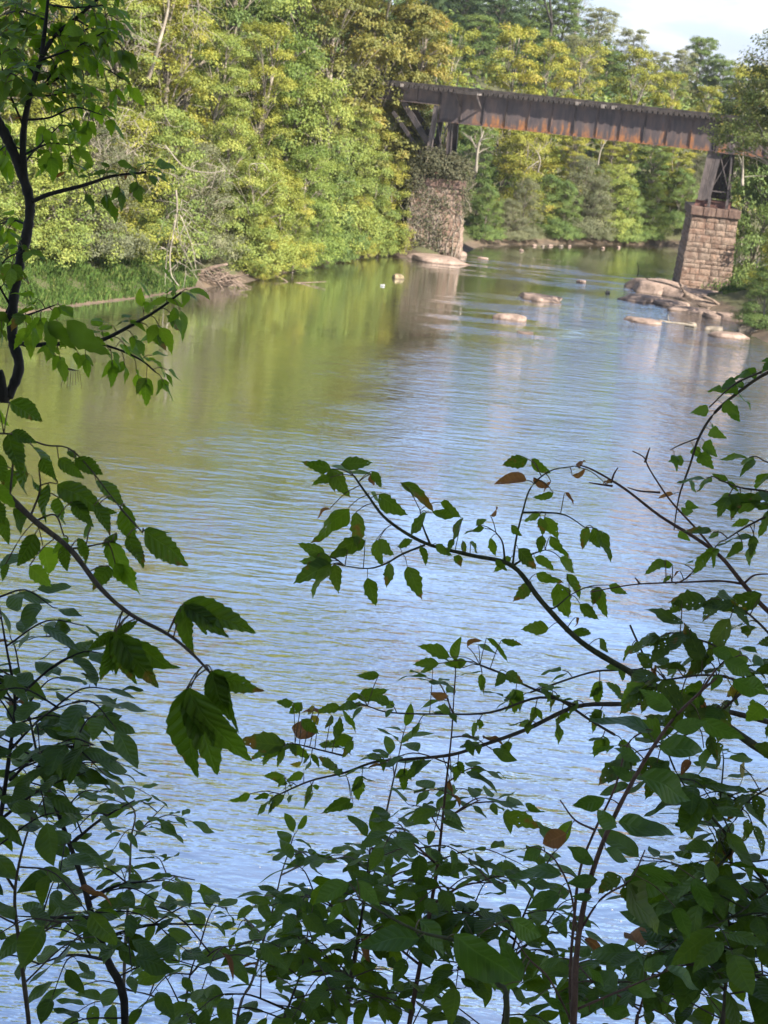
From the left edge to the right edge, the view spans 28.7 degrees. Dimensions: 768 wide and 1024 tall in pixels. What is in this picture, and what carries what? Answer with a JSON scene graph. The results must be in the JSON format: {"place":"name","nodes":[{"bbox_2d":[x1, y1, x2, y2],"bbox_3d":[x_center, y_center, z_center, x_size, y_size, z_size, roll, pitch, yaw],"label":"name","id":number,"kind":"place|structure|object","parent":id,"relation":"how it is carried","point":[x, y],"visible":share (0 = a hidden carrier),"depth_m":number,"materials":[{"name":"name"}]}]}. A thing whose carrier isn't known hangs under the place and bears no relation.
{"place":"outdoors","nodes":[
{"label":"outdoors","id":0,"kind":"place"},
{"bbox_2d":[0,244,767,1023],"bbox_3d":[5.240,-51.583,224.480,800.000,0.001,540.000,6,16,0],"label":"river","id":1,"kind":"structure","parent":0,"point":[436,382],"depth_m":44.09,"materials":[{"name":"liquid"}]},
{"bbox_2d":[672,201,740,290],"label":"stone pier","id":2,"kind":"structure","parent":1,"relation":"in","point":[706,248],"depth_m":109.14,"materials":[{"name":"beige stone"}]},
{"bbox_2d":[0,16,767,342],"bbox_3d":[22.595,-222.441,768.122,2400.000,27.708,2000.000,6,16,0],"label":"ground","id":3,"kind":"structure","parent":0,"point":[732,302],"depth_m":123.59,"materials":[{"name":"soil"}]},
{"bbox_2d":[0,0,31,231],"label":"tree","id":4,"kind":"object","parent":3,"relation":"on","point":[5,205],"visible":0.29,"depth_m":76.88,"materials":[{"name":"green plant"}]},
{"bbox_2d":[0,0,93,216],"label":"tree","id":5,"kind":"object","parent":3,"relation":"on","point":[29,52],"visible":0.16,"depth_m":84.61,"materials":[{"name":"green plant"}]},
{"bbox_2d":[0,115,94,266],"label":"bush","id":6,"kind":"object","parent":3,"relation":"on","point":[33,181],"visible":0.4,"depth_m":79.76,"materials":[{"name":"green plant"}]},
{"bbox_2d":[0,106,126,262],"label":"bush","id":7,"kind":"object","parent":3,"relation":"on","point":[54,122],"visible":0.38,"depth_m":81.76,"materials":[{"name":"green plant"}]},
{"bbox_2d":[0,698,132,1023],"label":"sapling","id":8,"kind":"object","parent":3,"relation":"on","point":[31,941],"visible":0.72,"depth_m":2.29,"materials":[{"name":"green plant"}]},
{"bbox_2d":[0,553,159,894],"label":"sapling","id":9,"kind":"object","parent":3,"relation":"on","point":[57,766],"visible":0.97,"depth_m":2.13,"materials":[{"name":"green plant"}]},
{"bbox_2d":[30,120,156,260],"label":"bush","id":10,"kind":"object","parent":3,"relation":"on","point":[128,239],"visible":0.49,"depth_m":83.99,"materials":[{"name":"green plant"}]},
{"bbox_2d":[0,240,200,311],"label":"bank grass","id":11,"kind":"structure","parent":3,"relation":"on","point":[63,292],"depth_m":82.13,"materials":[{"name":"green plant"}]},
{"bbox_2d":[0,0,209,405],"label":"young tree","id":12,"kind":"object","parent":3,"relation":"on","point":[74,334],"visible":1,"depth_m":3.18,"materials":[{"name":"green plant"}]},
{"bbox_2d":[58,0,169,221],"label":"tree","id":13,"kind":"object","parent":3,"relation":"on","point":[134,18],"visible":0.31,"depth_m":89.72,"materials":[{"name":"green plant"}]},
{"bbox_2d":[0,611,233,1023],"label":"sapling","id":14,"kind":"object","parent":3,"relation":"on","point":[147,959],"visible":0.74,"depth_m":2.49,"materials":[{"name":"green plant"}]},
{"bbox_2d":[20,773,221,1023],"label":"sapling","id":15,"kind":"object","parent":3,"relation":"on","point":[181,888],"visible":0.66,"depth_m":3.37,"materials":[{"name":"green plant"}]},
{"bbox_2d":[72,108,194,264],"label":"bush","id":16,"kind":"object","parent":3,"relation":"on","point":[131,132],"visible":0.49,"depth_m":86.95,"materials":[{"name":"green plant"}]},
{"bbox_2d":[77,0,198,162],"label":"tree","id":17,"kind":"object","parent":3,"relation":"on","point":[152,85],"visible":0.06,"depth_m":96.93,"materials":[{"name":"green plant"}]},
{"bbox_2d":[104,98,229,262],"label":"bush","id":18,"kind":"object","parent":3,"relation":"on","point":[168,134],"visible":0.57,"depth_m":88.34,"materials":[{"name":"green plant"}]},
{"bbox_2d":[36,884,305,1023],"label":"sapling","id":19,"kind":"object","parent":3,"relation":"on","point":[268,953],"visible":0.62,"depth_m":2.73,"materials":[{"name":"green plant"}]},
{"bbox_2d":[120,0,224,222],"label":"tree","id":20,"kind":"object","parent":3,"relation":"on","point":[169,69],"visible":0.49,"depth_m":92.75,"materials":[{"name":"green plant"}]},
{"bbox_2d":[110,0,241,205],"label":"tree","id":21,"kind":"object","parent":3,"relation":"on","point":[182,10],"visible":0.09,"depth_m":101.75,"materials":[{"name":"green plant"}]},
{"bbox_2d":[143,136,251,261],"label":"bush","id":22,"kind":"object","parent":3,"relation":"on","point":[219,243],"visible":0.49,"depth_m":91.37,"materials":[{"name":"green plant"}]},
{"bbox_2d":[180,29,260,213],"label":"tree","id":23,"kind":"object","parent":3,"relation":"on","point":[225,71],"visible":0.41,"depth_m":96.99,"materials":[{"name":"green plant"}]},
{"bbox_2d":[197,263,249,289],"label":"driftwood pile","id":24,"kind":"object","parent":3,"relation":"on","point":[227,280],"visible":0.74,"depth_m":90.31,"materials":[{"name":"beige wood"}]},
{"bbox_2d":[170,0,284,178],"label":"tree","id":25,"kind":"object","parent":3,"relation":"on","point":[235,12],"visible":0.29,"depth_m":106.42,"materials":[{"name":"green plant"}]},
{"bbox_2d":[180,113,282,252],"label":"bush","id":26,"kind":"object","parent":3,"relation":"on","point":[229,145],"visible":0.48,"depth_m":94.56,"materials":[{"name":"green plant"}]},
{"bbox_2d":[213,154,306,273],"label":"bush","id":27,"kind":"object","parent":3,"relation":"on","point":[255,183],"visible":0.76,"depth_m":94.32,"materials":[{"name":"green plant"}]},
{"bbox_2d":[220,18,302,208],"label":"tree","id":28,"kind":"object","parent":3,"relation":"on","point":[260,117],"visible":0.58,"depth_m":101.25,"materials":[{"name":"green plant"}]},
{"bbox_2d":[238,215,287,279],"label":"bush","id":29,"kind":"object","parent":3,"relation":"on","point":[273,245],"visible":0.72,"depth_m":94.41,"materials":[{"name":"green plant"}]},
{"bbox_2d":[159,813,385,1023],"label":"sapling","id":30,"kind":"object","parent":3,"relation":"on","point":[265,911],"visible":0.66,"depth_m":3.19,"materials":[{"name":"green plant"}]},
{"bbox_2d":[238,168,326,268],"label":"bush","id":31,"kind":"object","parent":3,"relation":"on","point":[293,181],"visible":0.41,"depth_m":98.22,"materials":[{"name":"green plant"}]},
{"bbox_2d":[226,24,347,235],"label":"tree","id":32,"kind":"object","parent":3,"relation":"on","point":[294,70],"visible":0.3,"depth_m":104.11,"materials":[{"name":"green plant"}]},
{"bbox_2d":[234,0,343,171],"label":"tree","id":33,"kind":"object","parent":3,"relation":"on","point":[303,5],"visible":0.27,"depth_m":107.06,"materials":[{"name":"green plant"}]},
{"bbox_2d":[279,208,316,273],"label":"bush","id":34,"kind":"object","parent":3,"relation":"on","point":[299,234],"visible":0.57,"depth_m":99.00,"materials":[{"name":"green plant"}]},
{"bbox_2d":[163,885,446,1023],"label":"sapling","id":35,"kind":"object","parent":3,"relation":"on","point":[313,1008],"visible":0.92,"depth_m":2.77,"materials":[{"name":"green plant"}]},
{"bbox_2d":[274,142,350,264],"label":"bush","id":36,"kind":"object","parent":3,"relation":"on","point":[307,154],"visible":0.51,"depth_m":101.86,"materials":[{"name":"green plant"}]},
{"bbox_2d":[303,201,336,267],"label":"bush","id":37,"kind":"object","parent":3,"relation":"on","point":[319,212],"visible":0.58,"depth_m":102.65,"materials":[{"name":"green plant"}]},
{"bbox_2d":[270,69,379,252],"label":"tree","id":38,"kind":"object","parent":3,"relation":"on","point":[333,112],"visible":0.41,"depth_m":104.96,"materials":[{"name":"green plant"}]},
{"bbox_2d":[267,0,399,175],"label":"tree","id":39,"kind":"object","parent":3,"relation":"on","point":[352,77],"visible":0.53,"depth_m":109.31,"materials":[{"name":"green plant"}]},
{"bbox_2d":[294,144,372,254],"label":"bush","id":40,"kind":"object","parent":3,"relation":"on","point":[359,238],"visible":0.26,"depth_m":106.04,"materials":[{"name":"green plant"}]},
{"bbox_2d":[336,104,382,227],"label":"tree","id":41,"kind":"object","parent":3,"relation":"on","point":[365,116],"visible":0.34,"depth_m":110.14,"materials":[{"name":"green plant"}]},
{"bbox_2d":[286,704,435,1023],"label":"sapling","id":42,"kind":"object","parent":3,"relation":"on","point":[389,744],"visible":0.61,"depth_m":3.10,"materials":[{"name":"green plant"}]},
{"bbox_2d":[327,126,395,243],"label":"bush","id":43,"kind":"object","parent":3,"relation":"on","point":[367,169],"visible":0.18,"depth_m":109.85,"materials":[{"name":"green plant"}]},
{"bbox_2d":[243,810,489,1023],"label":"sapling","id":44,"kind":"object","parent":3,"relation":"on","point":[318,915],"visible":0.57,"depth_m":2.93,"materials":[{"name":"green plant"}]},
{"bbox_2d":[341,146,409,253],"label":"bush","id":45,"kind":"object","parent":3,"relation":"on","point":[382,156],"visible":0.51,"depth_m":111.17,"materials":[{"name":"green plant"}]},
{"bbox_2d":[318,0,438,191],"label":"tree","id":46,"kind":"object","parent":3,"relation":"on","point":[385,71],"visible":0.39,"depth_m":112.47,"materials":[{"name":"green plant"}]},
{"bbox_2d":[15,0,766,212],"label":"undergrowth","id":47,"kind":"object","parent":3,"relation":"on","point":[608,98],"visible":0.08,"depth_m":177.18,"materials":[{"name":"green plant"}]},
{"bbox_2d":[370,161,416,253],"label":"bush","id":48,"kind":"object","parent":3,"relation":"on","point":[400,175],"visible":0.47,"depth_m":113.65,"materials":[{"name":"green plant"}]},
{"bbox_2d":[368,125,418,241],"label":"bush","id":49,"kind":"object","parent":3,"relation":"on","point":[390,147],"visible":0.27,"depth_m":114.70,"materials":[{"name":"green plant"}]},
{"bbox_2d":[374,3,456,221],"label":"tree","id":50,"kind":"object","parent":3,"relation":"on","point":[425,30],"visible":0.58,"depth_m":114.20,"materials":[{"name":"green plant"}]},
{"bbox_2d":[315,878,541,1023],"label":"shrub","id":51,"kind":"object","parent":3,"relation":"on","point":[478,958],"visible":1,"depth_m":1.75,"materials":[{"name":"green plant"}]},
{"bbox_2d":[403,173,466,259],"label":"stone pier","id":52,"kind":"structure","parent":3,"relation":"on","point":[458,184],"depth_m":114.07,"materials":[{"name":"beige stone"}]},
{"bbox_2d":[396,144,475,256],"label":"climbing vine","id":53,"kind":"object","parent":52,"relation":"attached to","point":[443,167],"visible":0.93,"depth_m":113.68,"materials":[{"name":"green plant"}]},
{"bbox_2d":[322,75,767,208],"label":"railway bridge","id":54,"kind":"structure","parent":52,"relation":"on","point":[659,126],"depth_m":110.07,"materials":[{"name":"metal"}]},
{"bbox_2d":[314,637,559,1023],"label":"sapling","id":55,"kind":"object","parent":3,"relation":"on","point":[424,952],"visible":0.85,"depth_m":2.86,"materials":[{"name":"green plant"}]},
{"bbox_2d":[426,21,484,150],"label":"tree","id":56,"kind":"object","parent":3,"relation":"on","point":[459,53],"visible":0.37,"depth_m":133.21,"materials":[{"name":"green plant"}]},
{"bbox_2d":[329,820,607,1023],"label":"sapling","id":57,"kind":"object","parent":3,"relation":"on","point":[440,982],"visible":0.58,"depth_m":2.87,"materials":[{"name":"green plant"}]},
{"bbox_2d":[452,13,501,86],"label":"tree","id":58,"kind":"object","parent":3,"relation":"on","point":[486,43],"visible":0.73,"depth_m":175.59,"materials":[{"name":"green plant"}]},
{"bbox_2d":[457,124,501,212],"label":"tree","id":59,"kind":"object","parent":3,"relation":"on","point":[479,180],"visible":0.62,"depth_m":132.91,"materials":[{"name":"green plant"}]},
{"bbox_2d":[464,183,508,240],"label":"bush","id":60,"kind":"object","parent":3,"relation":"on","point":[491,191],"visible":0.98,"depth_m":127.77,"materials":[{"name":"green plant"}]},
{"bbox_2d":[468,0,532,63],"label":"tree","id":61,"kind":"object","parent":3,"relation":"on","point":[502,13],"visible":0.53,"depth_m":194.10,"materials":[{"name":"green plant"}]},
{"bbox_2d":[476,20,544,194],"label":"tree","id":62,"kind":"object","parent":3,"relation":"on","point":[508,35],"visible":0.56,"depth_m":136.80,"materials":[{"name":"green plant"}]},
{"bbox_2d":[490,197,532,240],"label":"bush","id":63,"kind":"object","parent":3,"relation":"on","point":[516,233],"visible":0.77,"depth_m":130.18,"materials":[{"name":"green plant"}]},
{"bbox_2d":[476,130,565,223],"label":"bush","id":64,"kind":"object","parent":3,"relation":"on","point":[521,139],"visible":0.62,"depth_m":134.70,"materials":[{"name":"green plant"}]},
{"bbox_2d":[502,177,546,240],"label":"bush","id":65,"kind":"object","parent":3,"relation":"on","point":[533,229],"visible":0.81,"depth_m":131.56,"materials":[{"name":"green plant"}]},
{"bbox_2d":[505,29,562,93],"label":"tree","id":66,"kind":"object","parent":3,"relation":"on","point":[536,40],"visible":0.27,"depth_m":171.05,"materials":[{"name":"green plant"}]},
{"bbox_2d":[522,38,580,192],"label":"tree","id":67,"kind":"object","parent":3,"relation":"on","point":[554,46],"visible":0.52,"depth_m":143.61,"materials":[{"name":"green plant"}]},
{"bbox_2d":[524,173,578,232],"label":"bush","id":68,"kind":"object","parent":3,"relation":"on","point":[552,180],"visible":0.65,"depth_m":135.00,"materials":[{"name":"green plant"}]},
{"bbox_2d":[537,0,587,58],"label":"tree","id":69,"kind":"object","parent":3,"relation":"on","point":[569,27],"visible":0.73,"depth_m":203.05,"materials":[{"name":"green plant"}]},
{"bbox_2d":[540,180,586,239],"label":"bush","id":70,"kind":"object","parent":3,"relation":"on","point":[566,201],"visible":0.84,"depth_m":135.18,"materials":[{"name":"green plant"}]},
{"bbox_2d":[550,135,594,207],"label":"tree","id":71,"kind":"object","parent":3,"relation":"on","point":[572,151],"visible":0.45,"depth_m":141.61,"materials":[{"name":"green plant"}]},
{"bbox_2d":[557,34,604,94],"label":"tree","id":72,"kind":"object","parent":3,"relation":"on","point":[572,37],"visible":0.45,"depth_m":181.16,"materials":[{"name":"green plant"}]},
{"bbox_2d":[554,43,611,170],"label":"tree","id":73,"kind":"object","parent":3,"relation":"on","point":[597,69],"visible":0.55,"depth_m":146.84,"materials":[{"name":"green plant"}]},
{"bbox_2d":[550,154,616,236],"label":"bush","id":74,"kind":"object","parent":3,"relation":"on","point":[586,175],"visible":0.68,"depth_m":136.71,"materials":[{"name":"green plant"}]},
{"bbox_2d":[574,175,620,240],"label":"bush","id":75,"kind":"object","parent":3,"relation":"on","point":[604,202],"visible":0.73,"depth_m":137.18,"materials":[{"name":"green plant"}]},
{"bbox_2d":[572,6,623,69],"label":"tree","id":76,"kind":"object","parent":3,"relation":"on","point":[601,32],"visible":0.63,"depth_m":217.40,"materials":[{"name":"green plant"}]},
{"bbox_2d":[591,140,635,192],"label":"tree","id":77,"kind":"object","parent":3,"relation":"on","point":[609,145],"visible":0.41,"depth_m":145.22,"materials":[{"name":"green plant"}]},
{"bbox_2d":[585,161,643,239],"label":"bush","id":78,"kind":"object","parent":3,"relation":"on","point":[620,169],"visible":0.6,"depth_m":138.66,"materials":[{"name":"green plant"}]},
{"bbox_2d":[604,179,647,243],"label":"bush","id":79,"kind":"object","parent":3,"relation":"on","point":[632,214],"visible":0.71,"depth_m":139.59,"materials":[{"name":"green plant"}]},
{"bbox_2d":[604,45,663,167],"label":"tree","id":80,"kind":"object","parent":3,"relation":"on","point":[639,53],"visible":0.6,"depth_m":151.12,"materials":[{"name":"green plant"}]},
{"bbox_2d":[500,646,767,1023],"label":"shrub","id":81,"kind":"object","parent":3,"relation":"on","point":[639,890],"visible":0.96,"depth_m":2.11,"materials":[{"name":"green plant"}]},
{"bbox_2d":[518,925,767,1023],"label":"sapling","id":82,"kind":"object","parent":3,"relation":"on","point":[555,966],"visible":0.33,"depth_m":2.61,"materials":[{"name":"green plant"}]},
{"bbox_2d":[522,816,767,1023],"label":"sapling","id":83,"kind":"object","parent":3,"relation":"on","point":[713,976],"visible":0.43,"depth_m":2.46,"materials":[{"name":"green plant"}]},
{"bbox_2d":[628,143,673,207],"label":"tree","id":84,"kind":"object","parent":3,"relation":"on","point":[652,165],"visible":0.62,"depth_m":144.42,"materials":[{"name":"green plant"}]},
{"bbox_2d":[636,182,673,240],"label":"bush","id":85,"kind":"object","parent":3,"relation":"on","point":[659,195],"visible":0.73,"depth_m":142.30,"materials":[{"name":"green plant"}]},
{"bbox_2d":[624,278,687,295],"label":"rock","id":86,"kind":"object","parent":3,"relation":"on","point":[642,285],"visible":0.34,"depth_m":107.19,"materials":[{"name":"beige stone"}]},
{"bbox_2d":[641,70,690,170],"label":"tree","id":87,"kind":"object","parent":3,"relation":"on","point":[671,84],"visible":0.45,"depth_m":153.00,"materials":[{"name":"green plant"}]},
{"bbox_2d":[651,167,699,228],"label":"bush","id":88,"kind":"object","parent":3,"relation":"on","point":[675,217],"visible":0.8,"depth_m":144.69,"materials":[{"name":"green plant"}]},
{"bbox_2d":[654,147,697,212],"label":"tree","id":89,"kind":"object","parent":3,"relation":"on","point":[680,160],"visible":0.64,"depth_m":145.37,"materials":[{"name":"green plant"}]},
{"bbox_2d":[662,48,701,103],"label":"tree","id":90,"kind":"object","parent":3,"relation":"on","point":[682,51],"visible":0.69,"depth_m":226.56,"materials":[{"name":"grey plant"}]},
{"bbox_2d":[600,737,767,994],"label":"sapling","id":91,"kind":"object","parent":3,"relation":"on","point":[702,947],"visible":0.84,"depth_m":2.31,"materials":[{"name":"green plant"}]},
{"bbox_2d":[678,35,724,106],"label":"tree","id":92,"kind":"object","parent":3,"relation":"on","point":[697,49],"visible":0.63,"depth_m":232.40,"materials":[{"name":"green plant"}]},
{"bbox_2d":[683,85,725,174],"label":"tree","id":93,"kind":"object","parent":3,"relation":"on","point":[713,92],"visible":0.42,"depth_m":158.07,"materials":[{"name":"green plant"}]},
{"bbox_2d":[700,58,739,107],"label":"tree","id":94,"kind":"object","parent":3,"relation":"on","point":[721,66],"visible":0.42,"depth_m":230.35,"materials":[{"name":"green plant"}]},
{"bbox_2d":[698,29,767,165],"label":"tree","id":95,"kind":"object","parent":3,"relation":"on","point":[756,138],"visible":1,"depth_m":89.42,"materials":[{"name":"green plant"}]},
{"bbox_2d":[699,127,767,290],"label":"tree","id":96,"kind":"object","parent":3,"relation":"on","point":[750,239],"visible":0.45,"depth_m":109.39,"materials":[{"name":"green plant"}]},
{"bbox_2d":[729,266,767,329],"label":"bush","id":97,"kind":"object","parent":3,"relation":"on","point":[757,315],"visible":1,"depth_m":93.09,"materials":[{"name":"green plant"}]},
{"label":"young tree","id":98,"kind":"object","parent":3,"relation":"on","visible":0},
{"bbox_2d":[0,397,263,777],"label":"tree branch","id":99,"kind":"object","parent":98,"relation":"attached to","point":[196,721],"visible":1,"depth_m":1.85,"materials":[{"name":"green plant"}]},
{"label":"young tree","id":100,"kind":"object","parent":3,"relation":"on","visible":0},
{"bbox_2d":[229,625,767,828],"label":"tree branch","id":101,"kind":"object","parent":100,"relation":"attached to","point":[267,746],"visible":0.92,"depth_m":2.90,"materials":[{"name":"green plant"}]},
{"bbox_2d":[293,455,767,758],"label":"tree branch","id":102,"kind":"object","parent":100,"relation":"attached to","point":[319,567],"visible":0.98,"depth_m":2.80,"materials":[{"name":"green plant"}]},
{"bbox_2d":[580,447,767,613],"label":"tree branch","id":103,"kind":"object","parent":100,"relation":"attached to","point":[658,563],"visible":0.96,"depth_m":2.60,"materials":[{"name":"brown plant"}]},
{"bbox_2d":[598,589,767,865],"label":"branch","id":104,"kind":"object","parent":100,"relation":"attached to","point":[700,658],"visible":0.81,"depth_m":2.40,"materials":[{"name":"green plant"}]},
{"bbox_2d":[659,357,767,540],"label":"branch","id":105,"kind":"object","parent":100,"relation":"attached to","point":[727,406],"visible":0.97,"depth_m":3.00,"materials":[{"name":"green plant"}]},
{"bbox_2d":[677,453,767,574],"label":"tree branch","id":106,"kind":"object","parent":100,"relation":"attached to","point":[739,503],"visible":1,"depth_m":2.50,"materials":[{"name":"green plant"}]},
{"bbox_2d":[78,0,767,109],"label":"sky","id":107,"kind":"structure","parent":0,"point":[670,24],"materials":[{"name":"white"}]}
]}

